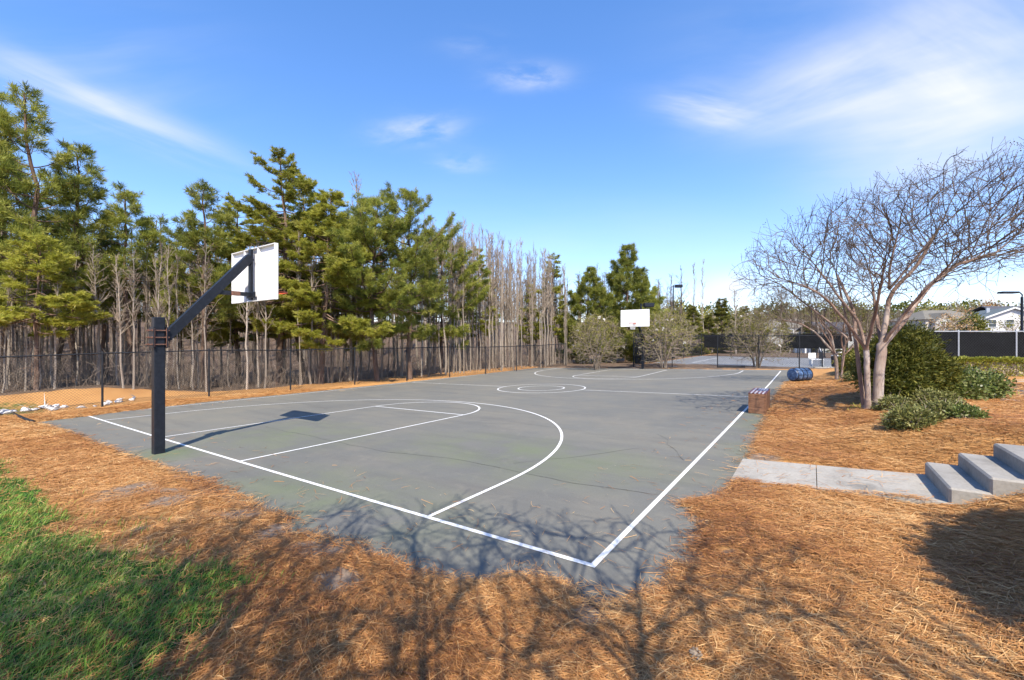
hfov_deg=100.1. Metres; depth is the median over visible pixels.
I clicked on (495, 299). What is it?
bare tree
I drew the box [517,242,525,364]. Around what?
bare tree
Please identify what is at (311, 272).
bare tree
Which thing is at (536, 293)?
bare tree
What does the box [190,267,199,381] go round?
bare tree
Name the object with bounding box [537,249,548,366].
bare tree
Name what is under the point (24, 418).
drain hose
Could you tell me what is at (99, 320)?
bare tree
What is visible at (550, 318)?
bare tree
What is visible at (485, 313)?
bare tree
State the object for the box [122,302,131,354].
bare tree
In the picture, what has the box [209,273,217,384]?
bare tree
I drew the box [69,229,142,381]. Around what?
pine tree
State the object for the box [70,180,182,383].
pine tree
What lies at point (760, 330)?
pine tree
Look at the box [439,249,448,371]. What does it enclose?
bare tree
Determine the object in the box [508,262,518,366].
bare tree
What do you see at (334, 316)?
bare tree
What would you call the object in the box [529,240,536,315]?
bare tree
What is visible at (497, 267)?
bare tree
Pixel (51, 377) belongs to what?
bare tree
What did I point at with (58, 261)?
pine tree
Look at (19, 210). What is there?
pine tree
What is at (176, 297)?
bare tree
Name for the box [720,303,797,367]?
flowering bush
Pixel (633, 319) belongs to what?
basketball hoop
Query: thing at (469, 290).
bare tree
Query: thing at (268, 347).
bare tree
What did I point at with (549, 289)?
bare tree
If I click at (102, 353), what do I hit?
chain link fence
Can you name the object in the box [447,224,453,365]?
bare tree
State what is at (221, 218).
pine tree
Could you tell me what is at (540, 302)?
bare tree
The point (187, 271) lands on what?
bare tree
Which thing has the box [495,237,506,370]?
bare tree
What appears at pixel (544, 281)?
bare tree
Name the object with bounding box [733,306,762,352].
pine tree
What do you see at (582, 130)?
sky
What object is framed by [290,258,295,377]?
bare tree
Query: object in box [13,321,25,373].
bare tree
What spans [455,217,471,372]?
bare tree
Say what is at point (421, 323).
bare tree
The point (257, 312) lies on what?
bare tree
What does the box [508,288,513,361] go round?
bare tree
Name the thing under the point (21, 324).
bare tree
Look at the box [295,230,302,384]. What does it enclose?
bare tree
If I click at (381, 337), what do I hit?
bare tree
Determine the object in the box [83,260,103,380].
bare tree
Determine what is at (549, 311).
bare tree
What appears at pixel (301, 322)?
bare tree
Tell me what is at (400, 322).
bare tree
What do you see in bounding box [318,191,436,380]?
pine tree
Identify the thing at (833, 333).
pine tree
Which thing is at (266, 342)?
bare tree
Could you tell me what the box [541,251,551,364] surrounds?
bare tree
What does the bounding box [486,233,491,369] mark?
bare tree
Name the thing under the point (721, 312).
pine tree
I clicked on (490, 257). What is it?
bare tree
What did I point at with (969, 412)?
sprawling shrub
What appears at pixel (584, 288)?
pine tree
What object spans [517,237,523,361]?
bare tree
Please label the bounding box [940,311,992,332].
garden tree
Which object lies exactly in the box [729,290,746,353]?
bare tree
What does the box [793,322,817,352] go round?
pine tree
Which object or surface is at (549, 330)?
bare tree
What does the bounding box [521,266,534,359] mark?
bare tree
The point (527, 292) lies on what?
bare tree
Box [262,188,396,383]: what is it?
pine tree
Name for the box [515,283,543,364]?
pine tree
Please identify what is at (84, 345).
bare tree
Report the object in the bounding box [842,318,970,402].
evergreen shrub
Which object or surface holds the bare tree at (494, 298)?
on the ground at (820, 374)
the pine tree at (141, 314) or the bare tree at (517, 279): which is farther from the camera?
the bare tree at (517, 279)
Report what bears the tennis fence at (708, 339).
on the ground at (820, 374)
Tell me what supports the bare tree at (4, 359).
on the ground at (820, 374)
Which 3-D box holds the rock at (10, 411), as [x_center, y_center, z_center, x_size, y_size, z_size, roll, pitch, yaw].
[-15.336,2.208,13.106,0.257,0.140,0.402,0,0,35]
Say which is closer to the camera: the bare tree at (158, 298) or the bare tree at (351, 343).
the bare tree at (158, 298)
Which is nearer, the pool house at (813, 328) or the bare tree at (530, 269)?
the bare tree at (530, 269)
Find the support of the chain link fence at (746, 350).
on the ground at (820, 374)
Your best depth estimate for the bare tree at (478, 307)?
29.97 m
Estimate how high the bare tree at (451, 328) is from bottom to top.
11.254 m
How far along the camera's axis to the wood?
55.58 m
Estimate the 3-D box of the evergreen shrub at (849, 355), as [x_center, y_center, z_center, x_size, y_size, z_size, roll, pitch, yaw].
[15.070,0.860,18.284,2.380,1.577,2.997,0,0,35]
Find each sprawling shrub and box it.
[838,371,855,381]
[867,392,919,410]
[876,402,947,431]
[908,385,964,404]
[910,396,985,417]
[939,403,992,419]
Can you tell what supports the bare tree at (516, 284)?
on the ground at (820, 374)
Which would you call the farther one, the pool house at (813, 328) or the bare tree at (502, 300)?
the pool house at (813, 328)
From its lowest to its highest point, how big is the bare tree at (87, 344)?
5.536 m
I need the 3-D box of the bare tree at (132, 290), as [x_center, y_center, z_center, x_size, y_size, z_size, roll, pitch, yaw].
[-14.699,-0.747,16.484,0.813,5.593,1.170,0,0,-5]
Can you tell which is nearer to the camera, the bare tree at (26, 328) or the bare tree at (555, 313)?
the bare tree at (26, 328)
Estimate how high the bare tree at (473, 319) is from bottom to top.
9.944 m
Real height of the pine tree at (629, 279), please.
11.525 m
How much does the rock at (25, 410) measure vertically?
0.282 m
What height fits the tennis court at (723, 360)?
0.008 m
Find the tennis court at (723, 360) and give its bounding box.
[655,356,830,367]
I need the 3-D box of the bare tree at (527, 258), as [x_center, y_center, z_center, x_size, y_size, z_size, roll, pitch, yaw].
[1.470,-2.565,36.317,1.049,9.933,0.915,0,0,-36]
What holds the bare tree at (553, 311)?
on the ground at (820, 374)
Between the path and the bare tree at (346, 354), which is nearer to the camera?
the path
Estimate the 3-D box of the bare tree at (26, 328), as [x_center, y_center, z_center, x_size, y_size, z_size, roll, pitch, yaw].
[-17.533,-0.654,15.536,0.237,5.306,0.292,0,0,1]
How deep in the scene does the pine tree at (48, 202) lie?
20.90 m
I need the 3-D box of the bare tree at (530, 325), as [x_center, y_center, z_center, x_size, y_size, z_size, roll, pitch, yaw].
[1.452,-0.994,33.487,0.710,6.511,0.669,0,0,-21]
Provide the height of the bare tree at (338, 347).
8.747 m
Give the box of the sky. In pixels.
[0,0,1023,321]
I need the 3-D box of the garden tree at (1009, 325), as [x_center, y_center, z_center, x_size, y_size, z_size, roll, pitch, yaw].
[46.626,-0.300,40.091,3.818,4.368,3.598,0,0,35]
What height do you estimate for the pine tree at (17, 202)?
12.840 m
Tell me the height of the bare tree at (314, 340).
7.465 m
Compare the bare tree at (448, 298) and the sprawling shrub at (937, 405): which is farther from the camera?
the bare tree at (448, 298)
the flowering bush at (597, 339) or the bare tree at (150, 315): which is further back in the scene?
the flowering bush at (597, 339)
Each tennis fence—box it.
[633,332,699,363]
[701,332,981,357]
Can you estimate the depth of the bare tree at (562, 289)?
40.99 m
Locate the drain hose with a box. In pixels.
[13,413,35,422]
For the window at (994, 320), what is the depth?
61.27 m
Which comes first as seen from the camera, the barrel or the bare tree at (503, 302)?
the barrel
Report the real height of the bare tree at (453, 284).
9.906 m
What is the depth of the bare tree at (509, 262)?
34.12 m
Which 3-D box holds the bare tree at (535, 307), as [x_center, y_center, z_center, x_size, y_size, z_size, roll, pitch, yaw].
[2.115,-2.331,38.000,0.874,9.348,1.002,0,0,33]
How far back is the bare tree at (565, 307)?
35.12 m
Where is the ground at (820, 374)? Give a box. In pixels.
[0,318,1023,679]
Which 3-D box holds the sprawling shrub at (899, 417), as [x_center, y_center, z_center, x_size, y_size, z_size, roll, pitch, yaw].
[6.323,1.290,6.832,0.851,0.645,1.295,0,0,35]
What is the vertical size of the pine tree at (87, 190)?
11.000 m
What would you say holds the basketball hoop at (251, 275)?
on the basketball court at (514, 444)
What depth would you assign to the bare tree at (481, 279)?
32.39 m
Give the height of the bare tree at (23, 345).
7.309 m
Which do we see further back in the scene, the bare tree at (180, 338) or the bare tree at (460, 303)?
the bare tree at (460, 303)
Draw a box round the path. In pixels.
[732,459,951,503]
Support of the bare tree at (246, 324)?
on the ground at (820, 374)
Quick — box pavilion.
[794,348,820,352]
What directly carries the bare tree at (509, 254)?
on the ground at (820, 374)
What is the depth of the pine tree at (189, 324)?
23.81 m
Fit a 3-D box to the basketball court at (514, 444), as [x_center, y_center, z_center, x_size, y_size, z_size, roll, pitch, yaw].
[1.411,1.912,17.464,18.202,0.593,26.895,0,0,35]
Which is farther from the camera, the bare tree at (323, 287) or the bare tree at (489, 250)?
the bare tree at (489, 250)
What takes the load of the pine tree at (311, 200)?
on the ground at (820, 374)
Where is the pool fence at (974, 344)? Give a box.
[930,330,1023,357]
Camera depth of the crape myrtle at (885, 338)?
9.02 m
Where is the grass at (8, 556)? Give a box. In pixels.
[0,455,296,679]
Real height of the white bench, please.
0.870 m
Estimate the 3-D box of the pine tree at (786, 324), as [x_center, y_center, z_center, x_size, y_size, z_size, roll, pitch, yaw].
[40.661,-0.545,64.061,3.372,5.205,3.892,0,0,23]
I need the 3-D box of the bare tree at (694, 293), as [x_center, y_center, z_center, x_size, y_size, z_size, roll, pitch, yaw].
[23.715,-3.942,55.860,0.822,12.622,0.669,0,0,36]
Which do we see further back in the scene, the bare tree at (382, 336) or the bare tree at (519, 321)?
the bare tree at (519, 321)
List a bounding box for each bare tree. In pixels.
[0,252,19,389]
[0,270,16,392]
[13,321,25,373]
[15,280,27,378]
[16,289,21,381]
[18,291,34,385]
[22,331,23,372]
[23,256,32,390]
[24,269,33,388]
[31,270,52,386]
[41,279,49,383]
[43,269,65,386]
[45,279,48,378]
[51,271,61,388]
[73,252,80,384]
[77,243,112,384]
[79,271,85,377]
[82,323,95,378]
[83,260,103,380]
[93,253,101,381]
[105,259,115,381]
[105,268,134,384]
[105,312,110,377]
[106,253,129,381]
[110,254,130,387]
[115,258,130,383]
[119,250,147,388]
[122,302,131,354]
[130,257,143,381]
[139,240,159,384]
[141,254,151,385]
[144,238,165,320]
[148,248,169,324]
[155,249,167,316]
[159,244,177,388]
[172,263,185,383]
[173,252,180,388]
[175,260,186,384]
[179,245,217,387]
[180,246,195,386]
[184,256,201,387]
[184,283,202,388]
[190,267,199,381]
[193,241,219,391]
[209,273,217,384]
[218,237,222,376]
[227,261,233,385]
[237,244,255,388]
[248,240,269,387]
[252,317,255,380]
[254,301,273,387]
[260,229,273,380]
[260,241,265,382]
[267,331,268,361]
[278,254,292,382]
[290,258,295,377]
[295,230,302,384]
[297,252,304,384]
[307,237,319,383]
[309,258,315,381]
[313,239,323,371]
[320,238,335,382]
[320,271,332,382]
[332,253,336,380]
[336,295,355,380]
[337,300,339,381]
[344,313,348,379]
[348,278,360,381]
[349,172,370,378]
[350,296,355,380]
[378,246,387,374]
[379,263,383,377]
[385,316,394,372]
[387,261,395,371]
[393,245,400,373]
[396,234,409,375]
[415,215,428,364]
[416,227,419,367]
[417,265,427,376]
[419,243,426,374]
[426,220,435,367]
[427,260,431,375]
[428,243,432,371]
[429,223,439,370]
[432,228,436,372]
[432,244,446,373]
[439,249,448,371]
[444,210,461,372]
[444,237,459,371]
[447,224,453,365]
[447,225,455,367]
[451,235,465,372]
[454,242,461,372]
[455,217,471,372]
[458,233,470,368]
[460,282,472,370]
[464,230,477,369]
[466,256,470,370]
[470,222,477,367]
[471,242,481,368]
[472,243,475,366]
[473,234,480,369]
[477,224,483,368]
[477,237,480,370]
[479,225,484,367]
[481,234,495,366]
[483,231,505,360]
[483,264,488,337]
[486,232,494,320]
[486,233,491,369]
[486,251,492,316]
[487,241,505,367]
[490,234,495,367]
[491,248,498,365]
[493,231,500,356]
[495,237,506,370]
[497,251,502,326]
[497,253,513,361]
[499,235,506,367]
[499,243,505,370]
[499,265,513,365]
[503,245,515,360]
[504,272,510,367]
[507,239,514,323]
[508,246,511,354]
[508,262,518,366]
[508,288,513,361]
[509,266,520,363]
[514,241,518,341]
[515,248,522,364]
[515,262,527,367]
[516,270,523,362]
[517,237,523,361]
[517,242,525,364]
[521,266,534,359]
[523,252,530,317]
[523,253,530,347]
[526,250,537,364]
[527,264,537,361]
[527,287,534,366]
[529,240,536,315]
[532,263,538,363]
[533,250,536,358]
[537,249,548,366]
[538,258,542,354]
[541,248,547,365]
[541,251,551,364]
[541,255,545,335]
[542,267,552,363]
[543,258,552,332]
[543,276,549,358]
[545,277,550,362]
[548,253,555,365]
[549,263,558,363]
[550,256,554,364]
[550,275,557,361]
[554,265,558,363]
[555,262,566,349]
[557,267,563,362]
[560,266,572,363]
[563,298,566,364]
[564,287,567,341]
[691,262,696,346]
[699,259,704,353]
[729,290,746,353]
[774,290,787,352]
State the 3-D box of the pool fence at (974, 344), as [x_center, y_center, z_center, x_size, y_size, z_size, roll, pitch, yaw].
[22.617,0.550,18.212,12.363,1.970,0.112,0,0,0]
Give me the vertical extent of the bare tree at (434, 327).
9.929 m
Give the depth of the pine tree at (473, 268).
28.23 m
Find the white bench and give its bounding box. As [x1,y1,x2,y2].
[808,353,823,364]
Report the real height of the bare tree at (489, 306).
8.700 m
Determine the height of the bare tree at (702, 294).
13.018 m
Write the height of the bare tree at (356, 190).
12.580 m
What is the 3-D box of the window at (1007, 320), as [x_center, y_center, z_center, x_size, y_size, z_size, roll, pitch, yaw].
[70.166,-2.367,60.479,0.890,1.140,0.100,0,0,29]
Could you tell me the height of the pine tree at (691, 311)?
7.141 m
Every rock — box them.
[1,410,19,413]
[18,404,36,411]
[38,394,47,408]
[48,407,61,410]
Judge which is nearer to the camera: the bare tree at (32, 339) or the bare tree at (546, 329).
the bare tree at (32, 339)
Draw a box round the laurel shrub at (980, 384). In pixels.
[937,365,1016,400]
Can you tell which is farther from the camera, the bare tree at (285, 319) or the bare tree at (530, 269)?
the bare tree at (530, 269)
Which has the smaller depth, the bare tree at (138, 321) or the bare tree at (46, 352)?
the bare tree at (46, 352)
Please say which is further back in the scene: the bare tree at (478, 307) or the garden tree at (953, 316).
the garden tree at (953, 316)
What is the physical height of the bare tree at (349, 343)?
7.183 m
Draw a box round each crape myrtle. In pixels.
[729,136,1023,409]
[744,283,899,379]
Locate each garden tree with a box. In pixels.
[924,313,958,330]
[933,307,979,330]
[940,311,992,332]
[960,299,1003,312]
[980,315,1019,330]
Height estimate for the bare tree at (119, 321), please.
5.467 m
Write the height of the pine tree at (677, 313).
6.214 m
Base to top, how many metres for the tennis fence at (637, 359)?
2.470 m
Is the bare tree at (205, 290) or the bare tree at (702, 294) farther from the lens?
the bare tree at (702, 294)
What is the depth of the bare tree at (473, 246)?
31.31 m
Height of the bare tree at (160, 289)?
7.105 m
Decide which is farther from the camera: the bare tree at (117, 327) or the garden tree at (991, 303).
the garden tree at (991, 303)
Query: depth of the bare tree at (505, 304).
34.20 m
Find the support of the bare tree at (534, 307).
on the ground at (820, 374)
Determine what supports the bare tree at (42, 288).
on the ground at (820, 374)
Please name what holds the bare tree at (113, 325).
on the ground at (820, 374)
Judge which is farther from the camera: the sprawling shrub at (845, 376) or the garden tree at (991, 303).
the garden tree at (991, 303)
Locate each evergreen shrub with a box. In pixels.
[831,344,862,373]
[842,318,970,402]
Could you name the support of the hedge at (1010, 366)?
on the ground at (820, 374)
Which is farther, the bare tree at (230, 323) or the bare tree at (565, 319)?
the bare tree at (565, 319)
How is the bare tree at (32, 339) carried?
on the ground at (820, 374)
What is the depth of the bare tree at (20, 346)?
18.52 m
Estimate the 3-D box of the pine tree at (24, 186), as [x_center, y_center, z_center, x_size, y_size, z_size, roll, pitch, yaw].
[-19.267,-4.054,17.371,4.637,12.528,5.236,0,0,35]
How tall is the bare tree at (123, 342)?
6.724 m
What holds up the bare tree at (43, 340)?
on the ground at (820, 374)
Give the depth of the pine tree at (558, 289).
36.69 m
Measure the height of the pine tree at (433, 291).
10.968 m
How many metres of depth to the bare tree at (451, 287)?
28.07 m
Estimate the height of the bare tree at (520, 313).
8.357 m
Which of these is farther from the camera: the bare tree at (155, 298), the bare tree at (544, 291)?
the bare tree at (544, 291)
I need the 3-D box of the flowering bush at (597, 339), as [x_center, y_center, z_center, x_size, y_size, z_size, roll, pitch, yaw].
[5.834,-0.048,29.116,4.420,4.320,4.465,0,0,8]
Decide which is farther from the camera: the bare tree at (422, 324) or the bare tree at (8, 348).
the bare tree at (422, 324)
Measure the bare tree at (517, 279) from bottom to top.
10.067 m
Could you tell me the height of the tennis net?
1.095 m
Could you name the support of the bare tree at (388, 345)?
on the ground at (820, 374)
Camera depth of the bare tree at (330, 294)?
22.48 m
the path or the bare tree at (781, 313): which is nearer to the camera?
the path
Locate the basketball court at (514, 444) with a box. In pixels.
[37,367,788,607]
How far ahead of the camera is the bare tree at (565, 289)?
36.55 m
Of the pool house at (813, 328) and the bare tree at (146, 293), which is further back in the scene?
the pool house at (813, 328)
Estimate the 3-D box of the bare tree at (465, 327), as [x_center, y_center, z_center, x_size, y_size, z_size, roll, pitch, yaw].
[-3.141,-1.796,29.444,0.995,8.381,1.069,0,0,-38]
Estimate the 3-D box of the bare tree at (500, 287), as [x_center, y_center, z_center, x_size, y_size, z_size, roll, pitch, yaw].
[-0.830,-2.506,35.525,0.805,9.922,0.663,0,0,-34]
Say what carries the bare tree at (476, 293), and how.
on the ground at (820, 374)
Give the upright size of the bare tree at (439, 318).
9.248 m
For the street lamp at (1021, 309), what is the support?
on the ground at (820, 374)
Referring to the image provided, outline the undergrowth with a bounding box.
[0,272,574,392]
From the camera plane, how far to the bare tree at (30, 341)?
17.11 m
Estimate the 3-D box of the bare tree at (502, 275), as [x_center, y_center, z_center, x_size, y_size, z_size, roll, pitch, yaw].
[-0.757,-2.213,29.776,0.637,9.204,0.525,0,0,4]
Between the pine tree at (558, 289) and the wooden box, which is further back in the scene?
the pine tree at (558, 289)
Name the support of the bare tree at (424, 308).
on the ground at (820, 374)
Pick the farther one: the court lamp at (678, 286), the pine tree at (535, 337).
the court lamp at (678, 286)
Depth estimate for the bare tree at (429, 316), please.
25.89 m
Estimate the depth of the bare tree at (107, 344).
22.94 m
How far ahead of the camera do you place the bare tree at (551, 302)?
34.45 m
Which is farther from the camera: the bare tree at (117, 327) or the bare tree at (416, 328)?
the bare tree at (416, 328)
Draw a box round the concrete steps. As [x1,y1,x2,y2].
[925,443,1023,504]
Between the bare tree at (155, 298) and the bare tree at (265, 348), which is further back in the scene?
the bare tree at (265, 348)
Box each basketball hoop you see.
[145,243,287,454]
[621,309,649,368]
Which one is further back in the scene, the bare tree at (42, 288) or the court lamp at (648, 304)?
the court lamp at (648, 304)
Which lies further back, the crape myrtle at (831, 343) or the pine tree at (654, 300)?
the pine tree at (654, 300)
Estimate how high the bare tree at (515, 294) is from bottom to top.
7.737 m
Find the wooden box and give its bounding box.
[748,388,769,413]
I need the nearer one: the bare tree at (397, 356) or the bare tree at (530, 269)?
the bare tree at (397, 356)
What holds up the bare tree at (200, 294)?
on the ground at (820, 374)
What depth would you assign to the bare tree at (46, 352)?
19.96 m
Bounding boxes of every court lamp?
[639,303,653,363]
[673,285,682,357]
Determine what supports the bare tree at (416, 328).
on the ground at (820, 374)
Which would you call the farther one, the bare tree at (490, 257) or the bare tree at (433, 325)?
the bare tree at (490, 257)
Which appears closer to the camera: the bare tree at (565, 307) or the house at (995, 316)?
the bare tree at (565, 307)
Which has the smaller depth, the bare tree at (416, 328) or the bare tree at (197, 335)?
the bare tree at (197, 335)
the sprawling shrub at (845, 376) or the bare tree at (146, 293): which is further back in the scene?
the bare tree at (146, 293)
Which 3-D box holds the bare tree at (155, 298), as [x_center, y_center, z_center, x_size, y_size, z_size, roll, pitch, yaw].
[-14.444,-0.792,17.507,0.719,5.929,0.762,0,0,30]
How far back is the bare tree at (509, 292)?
33.05 m
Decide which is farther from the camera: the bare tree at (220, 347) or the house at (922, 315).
the house at (922, 315)
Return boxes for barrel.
[787,368,812,380]
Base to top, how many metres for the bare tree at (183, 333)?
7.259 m
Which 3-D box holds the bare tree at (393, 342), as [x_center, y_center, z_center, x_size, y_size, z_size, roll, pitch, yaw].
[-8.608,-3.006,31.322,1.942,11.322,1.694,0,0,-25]
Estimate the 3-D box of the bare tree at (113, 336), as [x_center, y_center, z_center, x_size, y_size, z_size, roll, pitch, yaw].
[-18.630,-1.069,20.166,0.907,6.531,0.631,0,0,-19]
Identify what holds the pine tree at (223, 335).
on the ground at (820, 374)
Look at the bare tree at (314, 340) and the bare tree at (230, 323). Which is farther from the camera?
the bare tree at (314, 340)
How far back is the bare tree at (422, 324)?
26.29 m
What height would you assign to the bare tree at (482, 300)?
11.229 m
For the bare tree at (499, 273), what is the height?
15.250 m
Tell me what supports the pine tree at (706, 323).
on the ground at (820, 374)
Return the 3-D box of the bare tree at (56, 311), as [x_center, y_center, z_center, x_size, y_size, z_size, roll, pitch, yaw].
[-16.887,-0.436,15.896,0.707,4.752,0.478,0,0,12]
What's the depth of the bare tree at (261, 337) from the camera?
23.45 m
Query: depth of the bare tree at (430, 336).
28.70 m
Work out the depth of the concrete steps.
4.38 m
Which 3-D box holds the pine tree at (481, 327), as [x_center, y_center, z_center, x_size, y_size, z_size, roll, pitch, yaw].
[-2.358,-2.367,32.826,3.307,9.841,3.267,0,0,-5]
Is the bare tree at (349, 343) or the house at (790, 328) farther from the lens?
the house at (790, 328)
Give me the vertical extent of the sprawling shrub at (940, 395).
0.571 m
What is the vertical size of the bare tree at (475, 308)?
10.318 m
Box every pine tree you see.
[0,80,114,385]
[0,88,61,350]
[0,138,56,377]
[0,139,139,381]
[0,231,113,390]
[11,196,102,377]
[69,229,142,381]
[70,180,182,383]
[115,214,195,376]
[138,226,214,381]
[153,179,251,388]
[173,201,289,380]
[180,146,339,383]
[231,177,347,377]
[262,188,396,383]
[291,217,394,377]
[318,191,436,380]
[358,180,462,378]
[402,231,492,372]
[460,247,500,367]
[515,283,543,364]
[533,253,567,350]
[554,265,627,363]
[582,242,674,362]
[624,276,679,357]
[666,311,689,355]
[675,304,710,355]
[700,313,723,354]
[702,298,740,353]
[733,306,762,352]
[744,308,776,352]
[773,322,793,351]
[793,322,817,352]
[826,326,841,352]
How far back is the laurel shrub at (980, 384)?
9.98 m
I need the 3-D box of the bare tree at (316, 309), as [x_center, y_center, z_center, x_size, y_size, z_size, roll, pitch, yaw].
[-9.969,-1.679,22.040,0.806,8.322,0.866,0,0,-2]
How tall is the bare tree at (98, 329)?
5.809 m
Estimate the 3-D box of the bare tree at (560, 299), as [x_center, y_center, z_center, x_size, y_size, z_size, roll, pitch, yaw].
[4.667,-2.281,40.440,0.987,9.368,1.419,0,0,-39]
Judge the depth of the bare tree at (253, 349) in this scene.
24.21 m
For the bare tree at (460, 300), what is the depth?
33.54 m
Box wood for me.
[0,212,689,365]
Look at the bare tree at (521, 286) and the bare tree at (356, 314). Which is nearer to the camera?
the bare tree at (356, 314)
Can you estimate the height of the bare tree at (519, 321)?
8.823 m
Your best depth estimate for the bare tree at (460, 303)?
28.44 m
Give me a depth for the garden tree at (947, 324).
53.88 m
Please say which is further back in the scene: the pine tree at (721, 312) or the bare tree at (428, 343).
the pine tree at (721, 312)
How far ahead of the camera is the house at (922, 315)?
69.03 m
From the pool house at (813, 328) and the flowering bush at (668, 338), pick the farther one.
the pool house at (813, 328)
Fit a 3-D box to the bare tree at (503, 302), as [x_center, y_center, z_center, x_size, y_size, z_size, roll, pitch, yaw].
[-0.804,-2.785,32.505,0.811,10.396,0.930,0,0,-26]
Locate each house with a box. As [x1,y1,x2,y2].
[763,319,802,343]
[795,322,853,352]
[889,310,968,330]
[960,307,1019,330]
[968,306,1019,313]
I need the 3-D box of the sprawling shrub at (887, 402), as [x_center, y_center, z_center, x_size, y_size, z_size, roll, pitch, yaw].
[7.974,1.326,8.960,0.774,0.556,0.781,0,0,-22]
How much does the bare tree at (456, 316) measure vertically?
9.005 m
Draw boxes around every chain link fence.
[0,343,565,415]
[633,335,872,367]
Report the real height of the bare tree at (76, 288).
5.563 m
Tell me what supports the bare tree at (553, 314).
on the ground at (820, 374)
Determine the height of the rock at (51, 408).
0.146 m
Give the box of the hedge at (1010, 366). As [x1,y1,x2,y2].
[946,355,1023,376]
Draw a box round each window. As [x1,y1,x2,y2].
[988,319,996,326]
[1005,319,1014,326]
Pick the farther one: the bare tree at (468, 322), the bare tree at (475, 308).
the bare tree at (475, 308)
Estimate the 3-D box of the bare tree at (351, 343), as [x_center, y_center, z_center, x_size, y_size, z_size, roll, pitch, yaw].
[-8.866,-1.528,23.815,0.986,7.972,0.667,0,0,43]
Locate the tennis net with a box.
[819,348,822,366]
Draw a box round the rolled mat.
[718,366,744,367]
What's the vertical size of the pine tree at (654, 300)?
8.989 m
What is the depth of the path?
5.15 m
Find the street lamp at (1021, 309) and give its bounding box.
[997,291,1023,330]
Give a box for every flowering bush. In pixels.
[567,307,629,369]
[632,306,701,367]
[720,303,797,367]
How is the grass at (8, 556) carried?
on the ground at (820, 374)
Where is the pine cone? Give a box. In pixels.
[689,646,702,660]
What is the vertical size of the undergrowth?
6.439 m
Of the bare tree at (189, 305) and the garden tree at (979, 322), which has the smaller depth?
the bare tree at (189, 305)
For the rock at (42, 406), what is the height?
0.551 m
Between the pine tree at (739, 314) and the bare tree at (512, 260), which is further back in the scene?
the pine tree at (739, 314)
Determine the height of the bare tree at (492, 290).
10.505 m
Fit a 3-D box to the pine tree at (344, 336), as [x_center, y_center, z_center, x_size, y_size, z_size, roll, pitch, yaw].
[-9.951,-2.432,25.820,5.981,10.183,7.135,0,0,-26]
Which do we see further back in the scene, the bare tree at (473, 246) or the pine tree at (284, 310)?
the bare tree at (473, 246)
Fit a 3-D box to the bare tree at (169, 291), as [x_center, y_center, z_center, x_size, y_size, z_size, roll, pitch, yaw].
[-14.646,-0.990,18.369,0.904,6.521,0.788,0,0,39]

